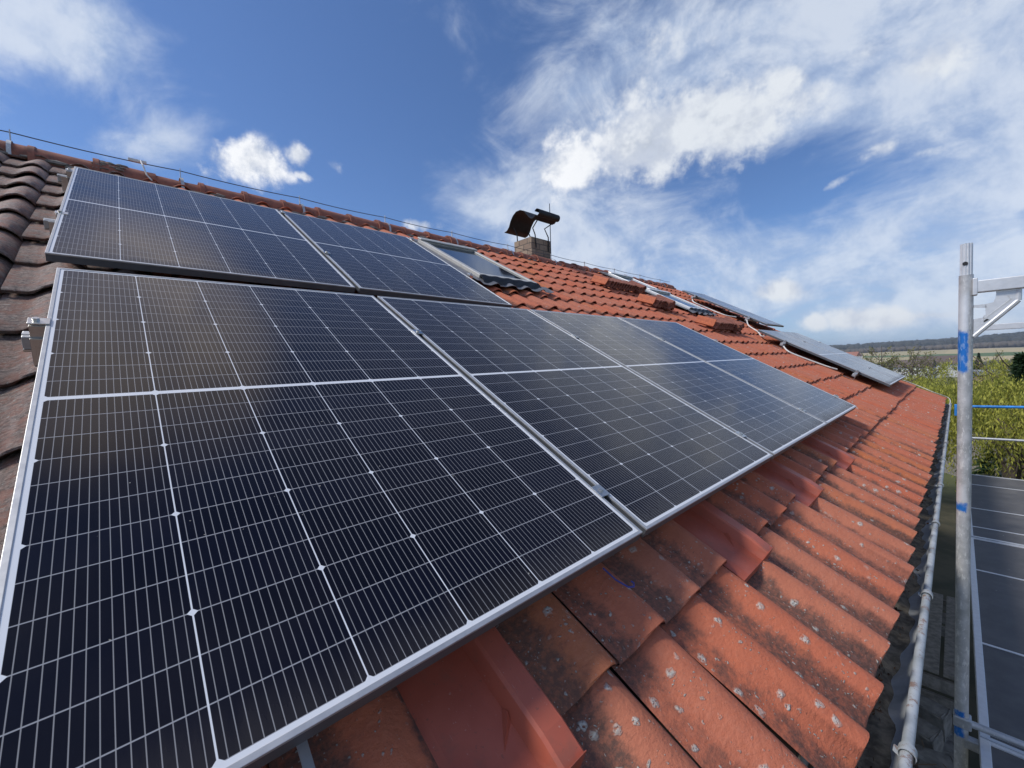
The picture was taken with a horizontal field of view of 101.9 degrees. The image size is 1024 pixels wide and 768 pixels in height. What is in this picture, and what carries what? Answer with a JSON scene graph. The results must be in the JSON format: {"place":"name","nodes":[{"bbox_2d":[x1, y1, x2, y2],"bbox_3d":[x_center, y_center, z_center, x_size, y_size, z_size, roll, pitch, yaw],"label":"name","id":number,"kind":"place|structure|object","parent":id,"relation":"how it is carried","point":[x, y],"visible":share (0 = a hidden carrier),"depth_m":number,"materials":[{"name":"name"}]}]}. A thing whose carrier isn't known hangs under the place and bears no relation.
{"place":"outdoors","nodes":[
{"label":"outdoors","id":0,"kind":"place"},
{"bbox_2d":[0,0,1023,344],"label":"sky","id":1,"kind":"structure","parent":0,"point":[820,170],"materials":[{"name":"blue"}]},
{"bbox_2d":[860,346,1023,767],"bbox_3d":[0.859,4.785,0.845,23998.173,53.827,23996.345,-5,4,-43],"label":"ground","id":2,"kind":"structure","parent":0,"point":[943,583],"depth_m":8.02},
{"bbox_2d":[0,140,951,767],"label":"house","id":3,"kind":"structure","parent":2,"relation":"on","point":[688,650],"depth_m":1.22,"materials":[{"name":"tile"}]},
{"bbox_2d":[6,129,12,153],"bbox_3d":[-3.754,-1.790,3.111,0.024,0.228,0.256,-5,4,-43],"label":"wire holder","id":4,"kind":"object","parent":3,"relation":"attached to","point":[8,146],"visible":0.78,"depth_m":3.03,"materials":[{"name":"metal"}]},
{"bbox_2d":[0,130,666,281],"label":"lightning conductor","id":5,"kind":"object","parent":4,"relation":"attached to","point":[279,194],"visible":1,"depth_m":4.20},
{"bbox_2d":[128,157,152,180],"bbox_3d":[-3.182,-1.836,3.554,0.145,0.206,0.159,-5,4,-43],"label":"wire clamp","id":6,"kind":"object","parent":3,"relation":"on","point":[137,161],"visible":1,"depth_m":3.56,"materials":[{"name":"silver metal"}]},
{"bbox_2d":[179,169,184,188],"bbox_3d":[-3.024,-1.850,3.791,0.024,0.228,0.256,-5,4,-43],"label":"wire holder","id":7,"kind":"object","parent":3,"relation":"attached to","point":[181,180],"visible":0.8,"depth_m":3.72,"materials":[{"name":"metal"}]},
{"bbox_2d":[57,168,413,240],"bbox_3d":[-1.884,-1.333,3.340,2.399,0.138,0.128,-5,33,-43],"label":"mounting rail","id":8,"kind":"object","parent":3,"relation":"attached to","point":[63,179],"visible":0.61,"depth_m":2.51,"materials":[{"name":"metal"}]},
{"bbox_2d":[43,210,472,278],"bbox_3d":[-1.248,-0.811,2.703,2.399,0.138,0.128,-5,33,-43],"label":"mounting rail","id":9,"kind":"object","parent":3,"relation":"attached to","point":[49,224],"visible":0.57,"depth_m":1.87,"materials":[{"name":"metal"}]},
{"bbox_2d":[45,166,354,292],"bbox_3d":[-1.803,-0.932,2.440,1.134,0.034,1.762,-3,33,-42],"label":"solar panel","id":10,"kind":"object","parent":9,"relation":"on","point":[114,221],"visible":1,"depth_m":2.17,"materials":[{"name":"glass"}]},
{"bbox_2d":[280,210,511,307],"bbox_3d":[-0.947,-0.984,3.217,1.134,0.034,1.762,-3,33,-42],"label":"solar panel","id":11,"kind":"object","parent":9,"relation":"attached to","point":[362,260],"visible":0.95,"depth_m":3.00,"materials":[{"name":"glass"}]},
{"bbox_2d":[298,196,305,213],"bbox_3d":[-2.286,-1.911,4.479,0.024,0.228,0.256,-5,4,-43],"label":"wire holder","id":12,"kind":"object","parent":3,"relation":"attached to","point":[303,207],"visible":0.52,"depth_m":4.41,"materials":[{"name":"metal"}]},
{"bbox_2d":[296,740,314,767],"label":"metal strap","id":13,"kind":"object","parent":3,"relation":"attached to","point":[305,755],"depth_m":0.59,"materials":[{"name":"metal"}]},
{"bbox_2d":[21,317,717,366],"bbox_3d":[0.371,-0.276,2.746,4.703,0.138,0.128,-5,33,-43],"label":"mounting rail","id":14,"kind":"object","parent":3,"relation":"attached to","point":[32,338],"visible":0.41,"depth_m":1.12,"materials":[{"name":"metal"}]},
{"bbox_2d":[0,268,641,767],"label":"solar panel","id":15,"kind":"object","parent":14,"relation":"on","point":[254,526],"visible":1,"depth_m":0.81,"materials":[{"name":"glass"}]},
{"bbox_2d":[377,296,772,536],"bbox_3d":[0.234,-0.059,2.061,1.134,0.033,1.762,-5,33,-43],"label":"solar panel","id":16,"kind":"object","parent":14,"relation":"attached to","point":[648,456],"visible":0.99,"depth_m":1.77,"materials":[{"name":"glass"}]},
{"bbox_2d":[530,309,826,459],"bbox_3d":[1.079,-0.128,2.848,1.134,0.033,1.762,-5,33,-43],"label":"solar panel","id":17,"kind":"object","parent":14,"relation":"attached to","point":[772,425],"visible":0.94,"depth_m":2.65,"materials":[{"name":"glass"}]},
{"bbox_2d":[618,317,856,426],"bbox_3d":[1.924,-0.198,3.635,1.134,0.033,1.762,-5,33,-43],"label":"solar panel","id":18,"kind":"object","parent":14,"relation":"on","point":[824,406],"visible":0.99,"depth_m":3.48,"materials":[{"name":"glass"}]},
{"bbox_2d":[396,627,586,767],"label":"metal roof tile","id":19,"kind":"object","parent":3,"relation":"on","point":[482,701],"visible":0.55,"depth_m":0.74,"materials":[{"name":"red metal"}]},
{"bbox_2d":[590,275,609,284],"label":"spare roof tile","id":20,"kind":"object","parent":3,"relation":"on","point":[599,279],"visible":1,"depth_m":6.27,"materials":[{"name":"ceramic"}]},
{"bbox_2d":[600,275,612,286],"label":"spare roof tile","id":21,"kind":"object","parent":3,"relation":"on","point":[609,282],"visible":0.5,"depth_m":6.29,"materials":[{"name":"ceramic"}]},
{"bbox_2d":[604,276,617,287],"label":"spare roof tile","id":22,"kind":"object","parent":3,"relation":"on","point":[612,284],"visible":0.38,"depth_m":6.32,"materials":[{"name":"ceramic"}]},
{"bbox_2d":[608,277,619,288],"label":"spare roof tile","id":23,"kind":"object","parent":3,"relation":"on","point":[615,285],"visible":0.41,"depth_m":6.37,"materials":[{"name":"ceramic"}]},
{"bbox_2d":[602,567,634,587],"bbox_3d":[0.273,0.498,1.067,0.080,0.039,0.020,-1,3,17],"label":"cable end","id":24,"kind":"object","parent":3,"relation":"on","point":[614,578],"visible":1,"depth_m":1.06,"materials":[{"name":"blue plastic"}]},
{"bbox_2d":[612,278,624,288],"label":"spare roof tile","id":25,"kind":"object","parent":3,"relation":"on","point":[620,286],"visible":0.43,"depth_m":6.47,"materials":[{"name":"ceramic"}]},
{"bbox_2d":[627,280,646,288],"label":"spare roof tile","id":26,"kind":"object","parent":3,"relation":"on","point":[637,284],"visible":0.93,"depth_m":6.83,"materials":[{"name":"ceramic"}]},
{"bbox_2d":[636,294,656,304],"bbox_3d":[1.925,-1.222,5.934,0.248,0.046,0.158,24,56,31],"label":"spare roof tile","id":27,"kind":"object","parent":3,"relation":"on","point":[643,298],"visible":1,"depth_m":5.92,"materials":[{"name":"ceramic"}]},
{"bbox_2d":[646,294,661,306],"bbox_3d":[2.017,-1.212,5.989,0.149,0.046,0.248,-42,51,-12],"label":"spare roof tile","id":28,"kind":"object","parent":3,"relation":"on","point":[656,302],"visible":0.48,"depth_m":5.93,"materials":[{"name":"ceramic"}]},
{"bbox_2d":[656,294,675,303],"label":"spare roof tile","id":29,"kind":"object","parent":3,"relation":"on","point":[668,300],"visible":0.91,"depth_m":6.13,"materials":[{"name":"ceramic"}]},
{"bbox_2d":[688,294,703,300],"bbox_3d":[4.090,-1.802,8.843,1.320,0.138,0.128,-5,33,-43],"label":"mounting rail","id":30,"kind":"object","parent":3,"relation":"attached to","point":[694,297],"visible":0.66,"depth_m":8.42,"materials":[{"name":"metal"}]},
{"bbox_2d":[682,290,783,326],"bbox_3d":[4.499,-1.547,8.484,1.134,0.035,1.762,-5,33,-44],"label":"solar panel","id":31,"kind":"object","parent":30,"relation":"attached to","point":[742,312],"visible":1,"depth_m":8.30,"materials":[{"name":"glass"}]},
{"bbox_2d":[695,315,716,326],"bbox_3d":[2.694,-0.885,5.770,0.248,0.046,0.158,24,56,31],"label":"spare roof tile","id":32,"kind":"object","parent":3,"relation":"on","point":[706,321],"visible":1,"depth_m":5.75,"materials":[{"name":"ceramic"}]},
{"bbox_2d":[705,316,721,329],"bbox_3d":[2.791,-0.869,5.827,0.148,0.046,0.248,-38,50,-16],"label":"spare roof tile","id":33,"kind":"object","parent":3,"relation":"on","point":[716,325],"visible":0.45,"depth_m":5.76,"materials":[{"name":"ceramic"}]},
{"bbox_2d":[692,299,735,316],"bbox_3d":[3.875,-1.487,8.052,0.219,0.479,0.847,-5,4,-43],"label":"cable","id":34,"kind":"object","parent":3,"relation":"on","point":[711,309],"visible":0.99,"depth_m":7.99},
{"bbox_2d":[591,395,838,497],"bbox_3d":[1.070,0.277,2.055,4.689,0.138,0.128,-5,33,-43],"label":"mounting rail","id":35,"kind":"object","parent":3,"relation":"attached to","point":[600,490],"visible":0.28,"depth_m":1.22,"materials":[{"name":"metal"}]},
{"bbox_2d":[672,500,773,581],"bbox_3d":[0.667,0.481,1.500,0.235,0.074,0.467,-5,33,-43],"label":"metal roof tile","id":36,"kind":"object","parent":3,"relation":"on","point":[743,551],"visible":0.54,"depth_m":1.44,"materials":[{"name":"red metal"}]},
{"bbox_2d":[741,316,763,324],"bbox_3d":[4.785,-1.248,8.146,1.320,0.138,0.128,-5,33,-43],"label":"mounting rail","id":37,"kind":"object","parent":3,"relation":"attached to","point":[748,319],"visible":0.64,"depth_m":7.72,"materials":[{"name":"metal"}]},
{"bbox_2d":[746,320,764,336],"bbox_3d":[4.147,-0.962,7.056,0.089,0.375,1.303,-1,3,19],"label":"cable","id":38,"kind":"object","parent":3,"relation":"on","point":[754,329],"visible":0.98,"depth_m":7.23,"materials":[{"name":"white plastic"}]},
{"bbox_2d":[753,459,824,506],"bbox_3d":[1.277,0.425,2.080,0.235,0.074,0.467,-5,33,-43],"label":"metal roof tile","id":39,"kind":"object","parent":3,"relation":"on","point":[807,491],"visible":0.45,"depth_m":2.02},
{"bbox_2d":[773,340,821,348],"bbox_3d":[4.898,-0.685,7.053,2.470,0.138,0.128,-5,33,-43],"label":"mounting rail","id":40,"kind":"object","parent":3,"relation":"attached to","point":[783,343],"visible":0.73,"depth_m":6.24,"materials":[{"name":"metal"}]},
{"bbox_2d":[783,345,836,369],"bbox_3d":[4.273,-0.387,5.975,0.648,0.388,0.112,0,3,39],"label":"cable","id":41,"kind":"object","parent":40,"relation":"hanging from","point":[809,359],"visible":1,"depth_m":5.95,"materials":[{"name":"white plastic"}]},
{"bbox_2d":[758,329,898,386],"bbox_3d":[4.816,-0.444,6.357,1.134,0.034,1.762,-5,33,-43],"label":"solar panel","id":42,"kind":"object","parent":40,"relation":"on","point":[870,373],"visible":1,"depth_m":6.19,"materials":[{"name":"glass"}]},
{"bbox_2d":[780,331,905,380],"bbox_3d":[5.661,-0.513,7.145,1.134,0.034,1.762,-5,33,-43],"label":"solar panel","id":43,"kind":"object","parent":40,"relation":"on","point":[888,372],"visible":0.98,"depth_m":7.08,"materials":[{"name":"glass"}]},
{"bbox_2d":[800,436,855,470],"bbox_3d":[1.899,0.379,2.648,0.235,0.074,0.467,-5,33,-43],"label":"metal roof tile","id":44,"kind":"object","parent":3,"relation":"on","point":[845,460],"visible":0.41,"depth_m":2.60,"materials":[{"name":"red metal"}]},
{"bbox_2d":[843,365,879,379],"bbox_3d":[5.489,-0.214,6.461,2.470,0.138,0.128,-5,33,-43],"label":"mounting rail","id":45,"kind":"object","parent":3,"relation":"attached to","point":[855,373],"visible":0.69,"depth_m":5.64,"materials":[{"name":"metal"}]},
{"bbox_2d":[855,406,947,767],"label":"gutter silt","id":46,"kind":"object","parent":3,"relation":"on","point":[881,737],"visible":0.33,"depth_m":1.35,"materials":[{"name":"brown plant"}]},
{"bbox_2d":[904,380,950,404],"bbox_3d":[6.978,0.130,6.993,0.190,0.404,0.565,-5,4,-43],"label":"cable","id":47,"kind":"object","parent":3,"relation":"on","point":[931,391],"visible":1,"depth_m":6.93,"materials":[{"name":"silver metal"}]},
{"bbox_2d":[846,352,860,357],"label":"farmhouse","id":48,"kind":"object","parent":2,"relation":"on","point":[856,354],"visible":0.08,"depth_m":672.70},
{"bbox_2d":[863,345,912,374],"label":"bare tree","id":49,"kind":"object","parent":2,"relation":"on","point":[888,362],"visible":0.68,"depth_m":45.99,"materials":[{"name":"brown plant"}]},
{"bbox_2d":[889,343,934,382],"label":"bare tree","id":50,"kind":"object","parent":2,"relation":"on","point":[913,365],"visible":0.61,"depth_m":57.41,"materials":[{"name":"brown plant"}]},
{"bbox_2d":[893,359,937,378],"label":"farmhouse","id":51,"kind":"object","parent":2,"relation":"on","point":[899,367],"visible":0.24,"depth_m":153.51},
{"bbox_2d":[897,370,944,388],"bbox_3d":[14.875,1.211,18.947,5.728,3.857,7.896,-5,4,-43],"label":"willow tree","id":52,"kind":"object","parent":2,"relation":"on","point":[914,377],"visible":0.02,"depth_m":16.76,"materials":[{"name":"green plant"}]},
{"bbox_2d":[906,349,936,376],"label":"bare tree","id":53,"kind":"object","parent":2,"relation":"on","point":[924,361],"visible":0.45,"depth_m":85.11,"materials":[{"name":"brown plant"}]},
{"bbox_2d":[829,331,1023,349],"bbox_3d":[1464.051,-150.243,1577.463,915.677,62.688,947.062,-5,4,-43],"label":"forest","id":54,"kind":"object","parent":2,"relation":"on","point":[1015,336],"visible":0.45,"depth_m":1296.31,"materials":[{"name":"green plant"}]},
{"bbox_2d":[913,738,946,767],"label":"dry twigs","id":55,"kind":"object","parent":2,"relation":"on","point":[924,764],"visible":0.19,"depth_m":3.43,"materials":[{"name":"brown plant"}]},
{"bbox_2d":[905,357,957,386],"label":"bare tree","id":56,"kind":"object","parent":2,"relation":"on","point":[929,367],"visible":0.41,"depth_m":46.32,"materials":[{"name":"brown plant"}]},
{"bbox_2d":[841,340,1023,352],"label":"field","id":57,"kind":"structure","parent":2,"relation":"on","point":[1002,344],"depth_m":1090.71,"materials":[{"name":"beige soil"}]},
{"bbox_2d":[914,355,957,376],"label":"farmhouse","id":58,"kind":"object","parent":2,"relation":"on","point":[943,358],"visible":0.22,"depth_m":160.85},
{"bbox_2d":[921,592,954,731],"bbox_3d":[4.949,3.161,4.893,1.940,0.660,0.550,-5,4,-43],"label":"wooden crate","id":59,"kind":"object","parent":2,"relation":"on","point":[936,629],"visible":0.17,"depth_m":4.45,"materials":[{"name":"wood"}]},
{"bbox_2d":[870,360,1012,367],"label":"hedges","id":60,"kind":"object","parent":2,"relation":"on","point":[984,362],"visible":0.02,"depth_m":386.74,"materials":[{"name":"green plant"}]},
{"bbox_2d":[886,365,1009,389],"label":"valley bushes","id":61,"kind":"object","parent":2,"relation":"on","point":[942,377],"depth_m":156.18,"materials":[{"name":"green plant"}]},
{"bbox_2d":[948,732,953,742],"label":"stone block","id":62,"kind":"structure","parent":2,"relation":"on","point":[951,737],"depth_m":3.88,"materials":[{"name":"grey stone"}]},
{"bbox_2d":[911,350,1017,400],"bbox_3d":[16.568,1.004,12.663,4.753,4.255,7.818,-2,3,5],"label":"willow tree","id":63,"kind":"object","parent":2,"relation":"on","point":[994,373],"visible":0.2,"depth_m":14.03,"materials":[{"name":"green plant"}]},
{"bbox_2d":[908,374,1022,476],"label":"willow tree","id":64,"kind":"object","parent":2,"relation":"on","point":[932,383],"visible":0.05,"depth_m":9.23,"materials":[{"name":"green plant"}]},
{"bbox_2d":[916,373,1023,491],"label":"willow tree","id":65,"kind":"object","parent":2,"relation":"on","point":[1001,427],"visible":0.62,"depth_m":8.09,"materials":[{"name":"green plant"}]},
{"bbox_2d":[973,353,982,369],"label":"conifer","id":66,"kind":"object","parent":2,"relation":"on","point":[978,355],"visible":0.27,"depth_m":99.54,"materials":[{"name":"green plant"}]},
{"bbox_2d":[944,375,1014,477],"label":"bush","id":67,"kind":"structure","parent":2,"relation":"on","point":[950,472],"depth_m":13.15,"materials":[{"name":"green plant"}]},
{"bbox_2d":[953,243,1023,767],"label":"scaffold","id":68,"kind":"object","parent":2,"relation":"on","point":[989,571],"visible":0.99,"depth_m":2.16,"materials":[{"name":"metal"}]},
{"bbox_2d":[973,369,1009,376],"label":"box building","id":69,"kind":"structure","parent":2,"relation":"on","point":[983,371],"depth_m":29.56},
{"bbox_2d":[973,350,1011,369],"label":"bare tree","id":70,"kind":"object","parent":2,"relation":"on","point":[989,361],"visible":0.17,"depth_m":58.99,"materials":[{"name":"brown plant"}]},
{"bbox_2d":[972,351,1023,476],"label":"conifer","id":71,"kind":"object","parent":2,"relation":"on","point":[1017,368],"visible":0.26,"depth_m":12.09,"materials":[{"name":"green plant"}]},
{"bbox_2d":[944,740,953,758],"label":"stone block","id":72,"kind":"structure","parent":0,"point":[948,747],"depth_m":3.77,"materials":[{"name":"grey stone"}]},
{"bbox_2d":[918,694,951,743],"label":"stone block","id":73,"kind":"structure","parent":72,"relation":"on","point":[934,713],"depth_m":3.87,"materials":[{"name":"grey stone"}]},
{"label":"spare roof tile","id":74,"kind":"object","parent":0,"visible":0},
{"bbox_2d":[723,316,743,325],"bbox_3d":[3.351,-0.950,6.286,0.191,0.046,0.280,-3,31,-40],"label":"spare roof tile","id":75,"kind":"object","parent":74,"relation":"on","point":[738,323],"visible":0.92,"depth_m":6.26,"materials":[{"name":"ceramic"}]},
{"bbox_3d":[3.722,3.476,3.591,0.215,0.285,0.273,3,-1,-36],"label":"stone block","id":76,"kind":"object","parent":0,"visible":0},
{"bbox_2d":[915,716,943,752],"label":"stone block","id":77,"kind":"structure","parent":76,"relation":"on","point":[930,734],"depth_m":3.66,"materials":[{"name":"grey stone"}]},
{"bbox_3d":[3.468,3.484,3.422,0.273,0.285,0.215,0,-1,34],"label":"stone block","id":78,"kind":"object","parent":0,"visible":0},
{"bbox_2d":[913,744,953,767],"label":"stone block","id":79,"kind":"structure","parent":78,"relation":"on","point":[929,756],"depth_m":3.46,"materials":[{"name":"grey stone"}]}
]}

